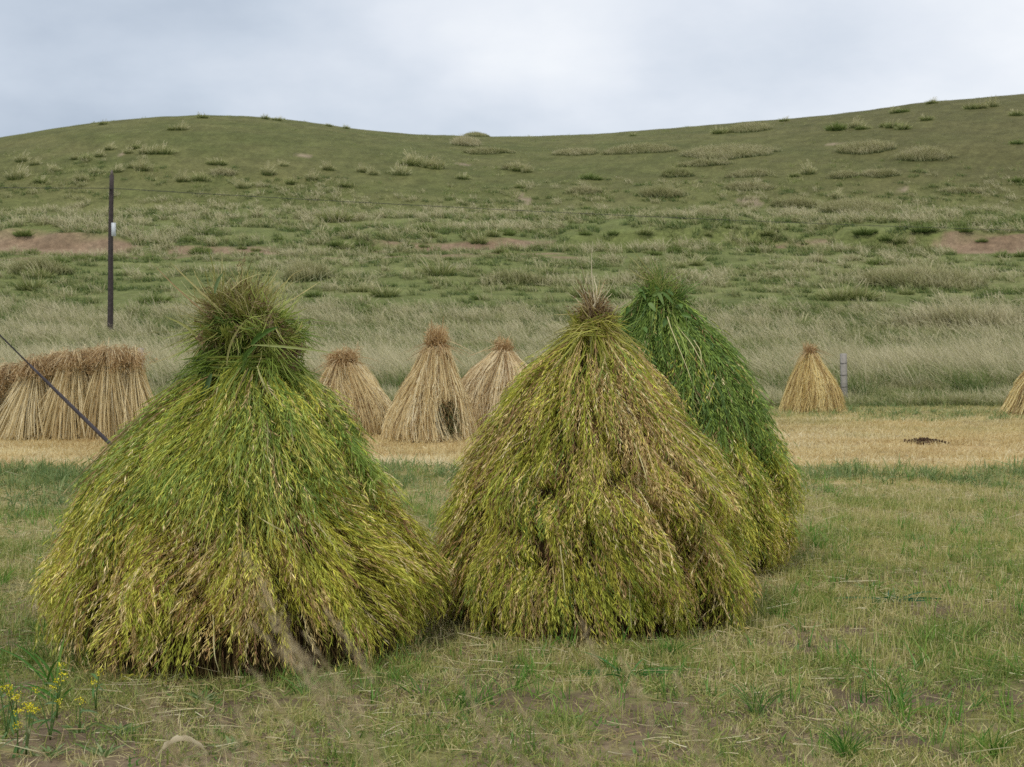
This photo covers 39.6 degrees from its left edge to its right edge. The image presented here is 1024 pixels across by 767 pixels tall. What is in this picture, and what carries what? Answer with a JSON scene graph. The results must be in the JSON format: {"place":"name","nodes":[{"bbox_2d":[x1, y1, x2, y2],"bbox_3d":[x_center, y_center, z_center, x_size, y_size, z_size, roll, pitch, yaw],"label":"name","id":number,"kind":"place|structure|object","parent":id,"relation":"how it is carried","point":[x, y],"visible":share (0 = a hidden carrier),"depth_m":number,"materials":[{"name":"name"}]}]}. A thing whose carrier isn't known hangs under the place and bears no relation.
{"place":"outdoors","nodes":[
{"label":"outdoors","id":0,"kind":"place"},
{"bbox_2d":[240,551,418,766],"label":"plume grass","id":1,"kind":"object","parent":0,"point":[271,604],"depth_m":1.30,"materials":[{"name":"plant"}]},
{"bbox_2d":[0,94,1023,766],"bbox_3d":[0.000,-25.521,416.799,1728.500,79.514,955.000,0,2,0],"label":"ground","id":2,"kind":"structure","parent":0,"point":[248,146],"depth_m":125.07,"materials":[{"name":"plant"}]},
{"bbox_2d":[0,684,18,740],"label":"yellow wildflower","id":3,"kind":"object","parent":2,"relation":"on","point":[8,725],"visible":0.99,"depth_m":5.49,"materials":[{"name":"green plant"}]},
{"bbox_2d":[0,684,22,732],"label":"yellow wildflower","id":4,"kind":"object","parent":2,"relation":"on","point":[14,717],"visible":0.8,"depth_m":5.55,"materials":[{"name":"green plant"}]},
{"bbox_2d":[0,708,24,757],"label":"yellow wildflower","id":5,"kind":"object","parent":2,"relation":"on","point":[16,749],"visible":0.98,"depth_m":5.28,"materials":[{"name":"green plant"}]},
{"bbox_2d":[2,161,31,179],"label":"grass tussock","id":6,"kind":"object","parent":2,"relation":"on","point":[13,175],"depth_m":172.15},
{"bbox_2d":[12,150,30,161],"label":"grass tussock","id":7,"kind":"object","parent":2,"relation":"on","point":[23,159],"depth_m":182.36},
{"bbox_2d":[11,228,34,236],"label":"grass tussock","id":8,"kind":"object","parent":2,"relation":"on","point":[23,233],"depth_m":119.61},
{"bbox_2d":[7,271,50,290],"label":"grass tussock","id":9,"kind":"object","parent":2,"relation":"on","point":[30,286],"depth_m":88.20,"materials":[{"name":"plant"}]},
{"bbox_2d":[18,702,41,756],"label":"yellow wildflower","id":10,"kind":"object","parent":2,"relation":"on","point":[27,735],"visible":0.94,"depth_m":5.30,"materials":[{"name":"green plant"}]},
{"bbox_2d":[1,638,64,686],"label":"green shoot","id":11,"kind":"object","parent":2,"relation":"on","point":[37,672],"visible":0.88,"depth_m":6.30,"materials":[{"name":"green plant"}]},
{"bbox_2d":[20,261,56,278],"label":"grass tussock","id":12,"kind":"object","parent":2,"relation":"on","point":[40,272],"depth_m":95.91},
{"bbox_2d":[3,251,80,275],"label":"grass patch","id":13,"kind":"object","parent":2,"relation":"on","point":[58,268],"visible":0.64,"depth_m":97.99,"materials":[{"name":"plant"}]},
{"bbox_2d":[19,683,73,706],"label":"green shoot","id":14,"kind":"object","parent":2,"relation":"on","point":[47,691],"visible":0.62,"depth_m":5.99,"materials":[{"name":"green plant"}]},
{"bbox_2d":[22,743,72,760],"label":"leafy weed","id":15,"kind":"object","parent":2,"relation":"on","point":[55,750],"visible":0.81,"depth_m":5.30,"materials":[{"name":"green plant"}]},
{"bbox_2d":[30,683,65,739],"bbox_3d":[-1.798,1.273,5.493,0.134,0.216,0.112,-1,3,-25],"label":"yellow wildflower","id":16,"kind":"object","parent":2,"relation":"on","point":[45,720],"visible":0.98,"depth_m":5.50,"materials":[{"name":"green plant"}]},
{"bbox_2d":[44,662,67,720],"bbox_3d":[-1.852,1.252,5.774,0.093,0.233,0.090,-1,3,-26],"label":"yellow wildflower","id":17,"kind":"object","parent":2,"relation":"on","point":[57,695],"visible":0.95,"depth_m":5.78,"materials":[{"name":"green plant"}]},
{"bbox_2d":[0,337,157,440],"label":"straw sheaf row","id":18,"kind":"object","parent":2,"relation":"on","point":[102,390],"visible":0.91,"depth_m":19.64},
{"bbox_2d":[62,721,113,733],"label":"leafy weed","id":19,"kind":"object","parent":2,"relation":"on","point":[80,730],"visible":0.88,"depth_m":5.59,"materials":[{"name":"green plant"}]},
{"bbox_2d":[88,668,104,709],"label":"yellow wildflower","id":20,"kind":"object","parent":2,"relation":"on","point":[97,686],"visible":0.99,"depth_m":5.87,"materials":[{"name":"green plant"}]},
{"bbox_2d":[74,743,125,756],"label":"leafy weed","id":21,"kind":"object","parent":2,"relation":"on","point":[100,750],"visible":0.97,"depth_m":5.29,"materials":[{"name":"green plant"}]},
{"bbox_2d":[107,170,115,331],"bbox_3d":[-16.834,-5.268,59.788,0.512,7.376,0.297,1,3,29],"label":"utility pole","id":22,"kind":"object","parent":2,"relation":"on","point":[111,229],"visible":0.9,"depth_m":59.74,"materials":[{"name":"wood"}]},
{"bbox_2d":[0,187,1023,230],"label":"overhead wire","id":23,"kind":"object","parent":22,"relation":"attached to","point":[516,210],"visible":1,"depth_m":68.41,"materials":[{"name":"metal"}]},
{"bbox_2d":[96,723,144,734],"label":"leafy weed","id":24,"kind":"object","parent":2,"relation":"on","point":[124,726],"visible":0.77,"depth_m":5.60,"materials":[{"name":"green plant"}]},
{"bbox_2d":[132,155,154,170],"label":"grass tussock","id":25,"kind":"object","parent":2,"relation":"on","point":[144,167],"depth_m":173.14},
{"bbox_2d":[133,292,173,303],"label":"grass tussock","id":26,"kind":"object","parent":2,"relation":"on","point":[162,299],"depth_m":78.06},
{"bbox_2d":[154,142,180,154],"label":"grass tussock","id":27,"kind":"object","parent":2,"relation":"on","point":[170,151],"depth_m":181.46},
{"bbox_2d":[173,168,191,181],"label":"grass tussock","id":28,"kind":"object","parent":2,"relation":"on","point":[179,179],"depth_m":169.17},
{"bbox_2d":[156,735,208,760],"bbox_3d":[-1.200,1.328,5.178,0.191,0.099,0.026,0,2,0],"label":"dead leaf","id":29,"kind":"object","parent":2,"relation":"on","point":[176,738],"visible":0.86,"depth_m":5.17,"materials":[{"name":"plant"}]},
{"bbox_2d":[190,170,210,180],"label":"grass tussock","id":30,"kind":"object","parent":2,"relation":"on","point":[197,178],"depth_m":169.62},
{"bbox_2d":[184,691,219,702],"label":"leafy weed","id":31,"kind":"object","parent":2,"relation":"on","point":[195,696],"visible":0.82,"depth_m":6.10,"materials":[{"name":"green plant"}]},
{"bbox_2d":[20,681,389,766],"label":"plume grass","id":32,"kind":"object","parent":2,"relation":"on","point":[218,739],"depth_m":1.19,"materials":[{"name":"plant"}]},
{"bbox_2d":[206,165,238,176],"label":"grass patch","id":33,"kind":"object","parent":2,"relation":"on","point":[220,171],"visible":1,"depth_m":172.52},
{"bbox_2d":[208,735,257,750],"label":"leafy weed","id":34,"kind":"object","parent":2,"relation":"on","point":[233,740],"visible":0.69,"depth_m":5.39,"materials":[{"name":"green plant"}]},
{"bbox_2d":[21,250,458,683],"bbox_3d":[-1.347,0.337,7.188,2.165,2.022,2.081,0,2,0],"label":"green grain stook","id":35,"kind":"object","parent":2,"relation":"on","point":[242,440],"visible":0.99,"depth_m":6.60,"materials":[{"name":"green plant"}]},
{"bbox_2d":[233,175,252,188],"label":"grass tussock","id":36,"kind":"object","parent":2,"relation":"on","point":[238,185],"depth_m":167.64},
{"bbox_2d":[260,161,277,174],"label":"grass tussock","id":37,"kind":"object","parent":2,"relation":"on","point":[269,171],"depth_m":173.14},
{"bbox_2d":[273,249,341,282],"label":"grass patch","id":38,"kind":"object","parent":2,"relation":"on","point":[314,272],"visible":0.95,"depth_m":92.40,"materials":[{"name":"plant"}]},
{"bbox_2d":[301,287,328,297],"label":"grass tussock","id":39,"kind":"object","parent":2,"relation":"on","point":[310,294],"depth_m":81.33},
{"bbox_2d":[314,202,356,222],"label":"grass tussock","id":40,"kind":"object","parent":2,"relation":"on","point":[324,217],"depth_m":142.76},
{"bbox_2d":[325,239,350,246],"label":"grass tussock","id":41,"kind":"object","parent":2,"relation":"on","point":[336,243],"depth_m":118.39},
{"bbox_2d":[309,342,391,435],"bbox_3d":[-2.315,0.122,20.566,1.339,1.481,1.470,-3,2,0],"label":"straw stook","id":42,"kind":"object","parent":2,"relation":"on","point":[347,373],"visible":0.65,"depth_m":20.31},
{"bbox_2d":[348,302,393,313],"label":"grass tussock","id":43,"kind":"object","parent":2,"relation":"on","point":[361,308],"depth_m":72.44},
{"bbox_2d":[368,279,403,297],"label":"grass tussock","id":44,"kind":"object","parent":2,"relation":"on","point":[381,294],"depth_m":81.62,"materials":[{"name":"plant"}]},
{"bbox_2d":[389,160,412,175],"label":"grass tussock","id":45,"kind":"object","parent":2,"relation":"on","point":[398,172],"depth_m":178.00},
{"bbox_2d":[380,316,477,442],"bbox_3d":[-1.120,0.051,19.645,1.441,1.961,1.367,0,2,0],"label":"straw stook","id":46,"kind":"object","parent":2,"relation":"on","point":[430,401],"visible":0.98,"depth_m":19.32,"materials":[{"name":"beige plant"}]},
{"bbox_2d":[419,225,441,237],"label":"grass tussock","id":47,"kind":"object","parent":2,"relation":"on","point":[432,234],"depth_m":123.94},
{"bbox_2d":[417,252,457,275],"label":"grass tussock","id":48,"kind":"object","parent":2,"relation":"on","point":[442,270],"depth_m":95.83,"materials":[{"name":"plant"}]},
{"bbox_2d":[448,134,482,146],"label":"grass patch","id":49,"kind":"object","parent":2,"relation":"on","point":[467,141],"visible":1,"depth_m":216.67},
{"bbox_2d":[463,131,489,136],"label":"grass patch","id":50,"kind":"object","parent":2,"relation":"on","point":[475,134],"visible":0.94,"depth_m":247.35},
{"bbox_2d":[465,230,489,243],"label":"grass tussock","id":51,"kind":"object","parent":2,"relation":"on","point":[480,240],"depth_m":119.33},
{"bbox_2d":[461,145,515,154],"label":"grass patch","id":52,"kind":"object","parent":2,"relation":"on","point":[486,151],"visible":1,"depth_m":205.45,"materials":[{"name":"plant"}]},
{"bbox_2d":[480,225,504,236],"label":"grass tussock","id":53,"kind":"object","parent":2,"relation":"on","point":[493,234],"depth_m":121.32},
{"bbox_2d":[461,333,531,431],"bbox_3d":[-0.190,0.032,21.435,1.580,1.612,1.519,2,2,0],"label":"straw stook","id":54,"kind":"object","parent":2,"relation":"on","point":[485,379],"visible":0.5,"depth_m":20.96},
{"bbox_2d":[494,226,516,235],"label":"grass tussock","id":55,"kind":"object","parent":2,"relation":"on","point":[509,233],"depth_m":124.42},
{"bbox_2d":[0,458,1023,766],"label":"field grass","id":56,"kind":"structure","parent":2,"relation":"on","point":[800,682],"depth_m":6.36,"materials":[{"name":"plant"}]},
{"bbox_2d":[0,154,1023,319],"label":"slope grass","id":57,"kind":"structure","parent":2,"relation":"on","point":[780,216],"depth_m":118.46,"materials":[{"name":"plant"}]},
{"bbox_2d":[0,293,1023,406],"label":"meadow grass","id":58,"kind":"structure","parent":2,"relation":"on","point":[918,363],"depth_m":52.70,"materials":[{"name":"plant"}]},
{"bbox_2d":[0,403,1023,477],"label":"stubble","id":59,"kind":"object","parent":2,"relation":"on","point":[931,458],"visible":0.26,"depth_m":18.73,"materials":[{"name":"plant"}]},
{"bbox_2d":[0,398,1023,520],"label":"weeds","id":60,"kind":"object","parent":2,"relation":"on","point":[65,474],"visible":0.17,"depth_m":14.78,"materials":[{"name":"green plant"}]},
{"bbox_2d":[0,97,1023,216],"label":"hill grass","id":61,"kind":"structure","parent":2,"relation":"on","point":[461,191],"depth_m":167.57,"materials":[{"name":"plant"}]},
{"bbox_2d":[499,162,534,170],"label":"grass patch","id":62,"kind":"object","parent":2,"relation":"on","point":[504,167],"visible":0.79,"depth_m":187.52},
{"bbox_2d":[475,263,560,285],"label":"grass patch","id":63,"kind":"object","parent":2,"relation":"on","point":[512,278],"visible":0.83,"depth_m":90.39,"materials":[{"name":"plant"}]},
{"bbox_2d":[539,262,566,274],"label":"grass tussock","id":64,"kind":"object","parent":2,"relation":"on","point":[549,271],"depth_m":96.91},
{"bbox_2d":[551,145,599,155],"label":"grass patch","id":65,"kind":"object","parent":2,"relation":"on","point":[577,151],"visible":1,"depth_m":203.00,"materials":[{"name":"plant"}]},
{"bbox_2d":[564,183,605,194],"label":"grass patch","id":66,"kind":"object","parent":2,"relation":"on","point":[583,189],"visible":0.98,"depth_m":167.96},
{"bbox_2d":[563,273,607,297],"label":"grass tussock","id":67,"kind":"object","parent":2,"relation":"on","point":[576,293],"depth_m":81.40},
{"bbox_2d":[429,241,762,646],"bbox_3d":[0.431,0.275,7.785,1.888,2.097,1.796,0,2,0],"label":"green grain stook","id":68,"kind":"object","parent":2,"relation":"on","point":[596,491],"visible":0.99,"depth_m":7.28,"materials":[{"name":"green plant"}]},
{"bbox_2d":[601,285,637,298],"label":"grass tussock","id":69,"kind":"object","parent":2,"relation":"on","point":[615,293],"depth_m":81.20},
{"bbox_2d":[565,651,694,677],"bbox_3d":[0.493,1.315,6.503,0.667,0.128,0.385,1,3,23],"label":"green shoot","id":70,"kind":"object","parent":2,"relation":"on","point":[651,669],"visible":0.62,"depth_m":6.50,"materials":[{"name":"green plant"}]},
{"bbox_2d":[601,141,679,154],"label":"grass patch","id":71,"kind":"object","parent":2,"relation":"on","point":[637,148],"visible":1,"depth_m":201.69,"materials":[{"name":"plant"}]},
{"bbox_2d":[635,224,655,234],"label":"grass tussock","id":72,"kind":"object","parent":2,"relation":"on","point":[647,231],"depth_m":121.68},
{"bbox_2d":[619,263,695,284],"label":"grass patch","id":73,"kind":"object","parent":2,"relation":"on","point":[674,274],"visible":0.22,"depth_m":90.24,"materials":[{"name":"plant"}]},
{"bbox_2d":[638,181,686,198],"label":"grass patch","id":74,"kind":"object","parent":2,"relation":"on","point":[655,191],"visible":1,"depth_m":165.36,"materials":[{"name":"plant"}]},
{"bbox_2d":[651,638,705,654],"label":"green shoot","id":75,"kind":"object","parent":2,"relation":"on","point":[681,646],"visible":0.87,"depth_m":6.89,"materials":[{"name":"green plant"}]},
{"bbox_2d":[660,165,696,177],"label":"grass patch","id":76,"kind":"object","parent":2,"relation":"on","point":[672,173],"visible":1,"depth_m":178.78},
{"bbox_2d":[684,253,706,265],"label":"grass tussock","id":77,"kind":"object","parent":2,"relation":"on","point":[699,262],"depth_m":103.67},
{"bbox_2d":[676,156,735,166],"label":"grass patch","id":78,"kind":"object","parent":2,"relation":"on","point":[705,162],"visible":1,"depth_m":186.03,"materials":[{"name":"plant"}]},
{"bbox_2d":[689,205,722,215],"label":"grass patch","id":79,"kind":"object","parent":2,"relation":"on","point":[707,210],"visible":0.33,"depth_m":133.66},
{"bbox_2d":[613,251,810,575],"bbox_3d":[1.049,0.178,9.440,1.875,2.153,1.918,0,2,0],"label":"green grain stook","id":80,"kind":"object","parent":2,"relation":"on","point":[700,365],"visible":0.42,"depth_m":9.09,"materials":[{"name":"green plant"}]},
{"bbox_2d":[680,142,781,160],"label":"grass patch","id":81,"kind":"object","parent":2,"relation":"on","point":[729,152],"visible":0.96,"depth_m":192.98,"materials":[{"name":"plant"}]},
{"bbox_2d":[722,166,774,177],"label":"grass patch","id":82,"kind":"object","parent":2,"relation":"on","point":[748,172],"visible":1,"depth_m":177.04,"materials":[{"name":"plant"}]},
{"bbox_2d":[721,178,776,190],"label":"grass patch","id":83,"kind":"object","parent":2,"relation":"on","point":[746,185],"visible":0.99,"depth_m":168.40,"materials":[{"name":"plant"}]},
{"bbox_2d":[725,121,772,132],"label":"grass patch","id":84,"kind":"object","parent":2,"relation":"on","point":[754,126],"visible":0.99,"depth_m":222.69,"materials":[{"name":"plant"}]},
{"bbox_2d":[719,680,795,714],"bbox_3d":[1.006,1.299,5.886,0.351,0.164,0.109,0,2,0],"label":"green shoot","id":85,"kind":"object","parent":2,"relation":"on","point":[750,704],"visible":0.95,"depth_m":5.90,"materials":[{"name":"green plant"}]},
{"bbox_2d":[760,301,802,314],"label":"grass tussock","id":86,"kind":"object","parent":2,"relation":"on","point":[783,307],"depth_m":72.08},
{"bbox_2d":[767,194,824,208],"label":"grass patch","id":87,"kind":"object","parent":2,"relation":"on","point":[797,202],"visible":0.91,"depth_m":160.45,"materials":[{"name":"plant"}]},
{"bbox_2d":[798,160,817,174],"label":"grass tussock","id":88,"kind":"object","parent":2,"relation":"on","point":[808,170],"depth_m":177.24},
{"bbox_2d":[778,340,846,412],"bbox_3d":[5.456,-0.082,26.027,1.296,1.453,1.217,-2,2,0],"label":"straw stook","id":89,"kind":"object","parent":2,"relation":"on","point":[812,382],"visible":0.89,"depth_m":25.73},
{"bbox_2d":[809,280,849,300],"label":"grass tussock","id":90,"kind":"object","parent":2,"relation":"on","point":[829,296],"depth_m":79.30,"materials":[{"name":"plant"}]},
{"bbox_2d":[821,122,848,130],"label":"grass tussock","id":91,"kind":"object","parent":2,"relation":"on","point":[839,127],"depth_m":211.89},
{"bbox_2d":[823,168,861,178],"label":"grass patch","id":92,"kind":"object","parent":2,"relation":"on","point":[836,175],"visible":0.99,"depth_m":173.56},
{"bbox_2d":[840,353,847,399],"bbox_3d":[6.841,-0.029,29.321,0.128,1.180,0.128,-2,3,-11],"label":"fence post","id":93,"kind":"object","parent":2,"relation":"on","point":[843,371],"visible":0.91,"depth_m":29.27,"materials":[{"name":"concrete"}]},
{"bbox_2d":[825,278,870,299],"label":"grass tussock","id":94,"kind":"object","parent":2,"relation":"on","point":[859,287],"depth_m":79.50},
{"bbox_2d":[814,723,893,758],"bbox_3d":[1.262,1.331,5.281,0.319,0.145,0.114,0,2,0],"label":"green shoot","id":95,"kind":"object","parent":2,"relation":"on","point":[833,741],"visible":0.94,"depth_m":5.29,"materials":[{"name":"green plant"}]},
{"bbox_2d":[812,195,899,213],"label":"grass patch","id":96,"kind":"object","parent":2,"relation":"on","point":[857,205],"visible":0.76,"depth_m":154.09,"materials":[{"name":"plant"}]},
{"bbox_2d":[850,225,874,234],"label":"grass tussock","id":97,"kind":"object","parent":2,"relation":"on","point":[865,231],"depth_m":120.72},
{"bbox_2d":[830,137,896,154],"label":"grass patch","id":98,"kind":"object","parent":2,"relation":"on","point":[865,147],"visible":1,"depth_m":189.14,"materials":[{"name":"plant"}]},
{"bbox_2d":[843,278,885,300],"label":"grass tussock","id":99,"kind":"object","parent":2,"relation":"on","point":[872,294],"depth_m":79.10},
{"bbox_2d":[860,166,902,177],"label":"grass patch","id":100,"kind":"object","parent":2,"relation":"on","point":[878,173],"visible":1,"depth_m":172.94,"materials":[{"name":"plant"}]},
{"bbox_2d":[835,585,944,605],"bbox_3d":[2.194,1.258,8.203,0.643,0.115,0.526,-2,3,-38],"label":"green shoot","id":101,"kind":"object","parent":2,"relation":"on","point":[909,599],"visible":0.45,"depth_m":8.19,"materials":[{"name":"green plant"}]},
{"bbox_2d":[907,225,932,231],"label":"grass tussock","id":102,"kind":"object","parent":2,"relation":"on","point":[920,228],"depth_m":120.00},
{"bbox_2d":[848,259,997,290],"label":"grass patch","id":103,"kind":"object","parent":2,"relation":"on","point":[936,277],"visible":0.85,"depth_m":87.95,"materials":[{"name":"plant"}]},
{"bbox_2d":[899,437,948,444],"bbox_3d":[5.539,0.765,19.017,0.553,0.116,0.498,-2,3,-36],"label":"molehill","id":104,"kind":"object","parent":2,"relation":"on","point":[920,440],"visible":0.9,"depth_m":18.93,"materials":[{"name":"soil"}]},
{"bbox_2d":[892,143,956,161],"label":"grass patch","id":105,"kind":"object","parent":2,"relation":"on","point":[928,153],"visible":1,"depth_m":182.07,"materials":[{"name":"plant"}]},
{"bbox_2d":[858,289,1023,331],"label":"grass patch","id":106,"kind":"object","parent":2,"relation":"on","point":[943,315],"visible":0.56,"depth_m":62.98,"materials":[{"name":"plant"}]},
{"bbox_2d":[934,184,988,193],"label":"grass patch","id":107,"kind":"object","parent":2,"relation":"on","point":[955,190],"visible":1,"depth_m":165.04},
{"bbox_2d":[967,726,1020,758],"bbox_3d":[1.795,1.339,5.313,0.238,0.128,0.096,0,2,0],"label":"green shoot","id":108,"kind":"object","parent":2,"relation":"on","point":[1002,746],"visible":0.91,"depth_m":5.29,"materials":[{"name":"green plant"}]},
{"bbox_2d":[997,364,1023,414],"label":"straw stook","id":109,"kind":"object","parent":2,"relation":"on","point":[1014,402],"visible":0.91,"depth_m":25.14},
{"bbox_3d":[-12.450,-3.005,18.091,0.253,8.300,0.260,0,2,0],"label":"utility pole","id":110,"kind":"object","parent":2,"relation":"on","visible":0},
{"bbox_2d":[0,335,111,445],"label":"guy wire","id":111,"kind":"object","parent":110,"relation":"attached to","point":[76,410],"visible":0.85,"depth_m":18.21,"materials":[{"name":"metal"}]},
{"bbox_2d":[0,0,1023,136],"label":"sky","id":112,"kind":"structure","parent":0,"point":[493,68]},
{"bbox_2d":[450,619,723,766],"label":"plume grass","id":113,"kind":"object","parent":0,"point":[575,735],"depth_m":1.36,"materials":[{"name":"plant"}]},
{"bbox_2d":[675,717,837,766],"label":"plume grass","id":114,"kind":"object","parent":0,"point":[794,739],"depth_m":1.41,"materials":[{"name":"plant"}]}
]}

